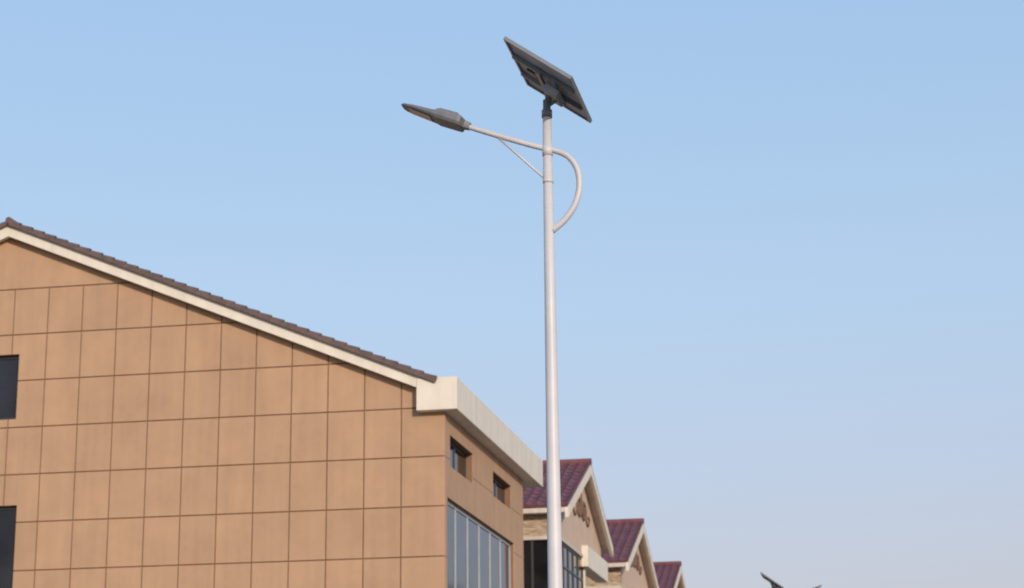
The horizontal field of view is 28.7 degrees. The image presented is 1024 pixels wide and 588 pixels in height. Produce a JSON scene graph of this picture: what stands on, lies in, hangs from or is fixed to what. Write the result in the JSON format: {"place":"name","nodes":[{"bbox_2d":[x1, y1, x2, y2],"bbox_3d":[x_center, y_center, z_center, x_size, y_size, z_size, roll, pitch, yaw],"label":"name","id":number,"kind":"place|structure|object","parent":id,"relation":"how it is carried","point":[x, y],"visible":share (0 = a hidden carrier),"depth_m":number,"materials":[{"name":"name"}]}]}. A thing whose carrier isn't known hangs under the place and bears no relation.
{"place":"outdoors","nodes":[
{"label":"outdoors","id":0,"kind":"place"},
{"bbox_2d":[8,221,436,382],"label":"roof slope","id":1,"kind":"structure","parent":0,"point":[229,304],"depth_m":38.67,"materials":[{"name":"brown tile"}]},
{"bbox_2d":[8,226,420,386],"bbox_3d":[-5.771,0.237,38.825,8.700,3.897,0.100,-3,-15,10],"label":"rake board","id":2,"kind":"object","parent":1,"relation":"attached to","point":[227,311],"visible":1,"depth_m":38.76,"materials":[{"name":"beige paint"}]},
{"bbox_2d":[401,36,591,587],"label":"solar street lamp","id":3,"kind":"object","parent":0,"point":[552,83],"visible":1,"depth_m":17.96,"materials":[{"name":"silver metal"}]},
{"bbox_2d":[0,0,1023,587],"label":"sky","id":4,"kind":"structure","parent":0,"point":[789,260],"materials":[{"name":"blue"}]},
{"bbox_2d":[760,572,821,587],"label":"solar street lamp","id":5,"kind":"object","parent":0,"point":[771,581],"visible":1,"depth_m":56.65,"materials":[{"name":"grey metal"}]},
{"label":"ground","id":6,"kind":"structure","parent":0,"visible":0},
{"bbox_2d":[0,282,428,587],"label":"facade backing","id":7,"kind":"object","parent":6,"relation":"on","point":[217,465],"visible":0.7,"depth_m":38.26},
{"bbox_2d":[0,506,16,586],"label":"facade window frame","id":8,"kind":"object","parent":7,"relation":"attached to","point":[9,508],"visible":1,"depth_m":38.86,"materials":[{"name":"black metal"}]},
{"bbox_2d":[0,510,15,587],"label":"facade window glass","id":9,"kind":"object","parent":8,"relation":"in","point":[7,529],"visible":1,"depth_m":38.71,"materials":[{"name":"black glass"}]},
{"bbox_2d":[0,356,18,419],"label":"facade window frame","id":10,"kind":"object","parent":7,"relation":"attached to","point":[8,357],"visible":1,"depth_m":39.65,"materials":[{"name":"black metal"}]},
{"bbox_2d":[0,359,18,417],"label":"facade window glass","id":11,"kind":"object","parent":10,"relation":"in","point":[8,382],"visible":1,"depth_m":39.55,"materials":[{"name":"black glass"}]},
{"bbox_2d":[0,238,443,587],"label":"facade panels","id":12,"kind":"object","parent":7,"relation":"attached to","point":[411,531],"visible":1,"depth_m":38.28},
{"bbox_2d":[429,455,447,587],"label":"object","id":13,"kind":"object","parent":6,"relation":"on","point":[447,530],"visible":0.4,"depth_m":37.18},
{"bbox_2d":[448,436,513,587],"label":"side backing","id":14,"kind":"object","parent":6,"relation":"on","point":[469,469],"visible":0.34,"depth_m":40.58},
{"bbox_2d":[450,442,465,477],"bbox_3d":[-1.136,3.231,38.851,0.050,0.600,2.110,-3,-15,10],"label":"clerestory window frame","id":15,"kind":"object","parent":14,"relation":"attached to","point":[457,449],"visible":0.39,"depth_m":38.98,"materials":[{"name":"black metal"}]},
{"bbox_2d":[450,445,464,476],"bbox_3d":[-1.136,3.231,38.851,0.010,0.560,2.070,-3,-15,10],"label":"clerestory window glass","id":16,"kind":"object","parent":15,"relation":"in","point":[459,463],"visible":0.43,"depth_m":39.26,"materials":[{"name":"glass"}]},
{"bbox_2d":[448,501,510,587],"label":"side window frame","id":17,"kind":"object","parent":14,"relation":"attached to","point":[469,517],"visible":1,"depth_m":40.44,"materials":[{"name":"grey metal"}]},
{"bbox_2d":[448,505,508,587],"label":"side window glass","id":18,"kind":"object","parent":17,"relation":"attached to","point":[461,550],"visible":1,"depth_m":39.79,"materials":[{"name":"grey glass"}]},
{"bbox_2d":[493,477,504,504],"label":"clerestory window frame","id":19,"kind":"object","parent":14,"relation":"attached to","point":[499,483],"visible":0.39,"depth_m":43.39,"materials":[{"name":"black metal"}]},
{"bbox_2d":[492,481,502,502],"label":"clerestory window glass","id":20,"kind":"object","parent":19,"relation":"in","point":[499,493],"visible":0.43,"depth_m":43.11,"materials":[{"name":"glass"}]},
{"bbox_2d":[522,481,523,587],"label":"walls","id":21,"kind":"structure","parent":6,"relation":"on","point":[522,531],"depth_m":44.92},
{"bbox_2d":[0,221,8,229],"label":"roof slope","id":22,"kind":"structure","parent":21,"relation":"on","point":[3,225],"depth_m":39.99,"materials":[{"name":"brown tile"}]},
{"bbox_2d":[0,226,10,241],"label":"rake board","id":23,"kind":"object","parent":22,"relation":"attached to","point":[4,233],"visible":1,"depth_m":40.03,"materials":[{"name":"beige paint"}]},
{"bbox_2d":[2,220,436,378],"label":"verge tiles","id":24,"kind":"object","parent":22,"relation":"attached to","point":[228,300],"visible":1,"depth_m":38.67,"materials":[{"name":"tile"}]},
{"bbox_2d":[416,376,542,487],"bbox_3d":[-0.734,3.031,41.898,1.170,0.620,9.270,-3,-15,10],"label":"eave box","id":25,"kind":"object","parent":21,"relation":"on","point":[460,402],"visible":0.85,"depth_m":39.60,"materials":[{"name":"beige paint"}]},
{"bbox_2d":[444,412,522,587],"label":"side panels","id":26,"kind":"object","parent":21,"relation":"attached to","point":[476,498],"visible":0.83,"depth_m":40.79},
{"bbox_2d":[523,458,612,587],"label":"townhouse","id":27,"kind":"structure","parent":6,"relation":"on","point":[586,537],"depth_m":53.74,"materials":[{"name":"beige paint"}]},
{"bbox_2d":[586,518,658,587],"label":"townhouse","id":28,"kind":"structure","parent":6,"relation":"on","point":[630,563],"depth_m":65.19,"materials":[{"name":"beige paint"}]},
{"bbox_2d":[653,561,685,587],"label":"townhouse","id":29,"kind":"structure","parent":6,"relation":"on","point":[669,574],"depth_m":76.71,"materials":[{"name":"tile"}]}
]}

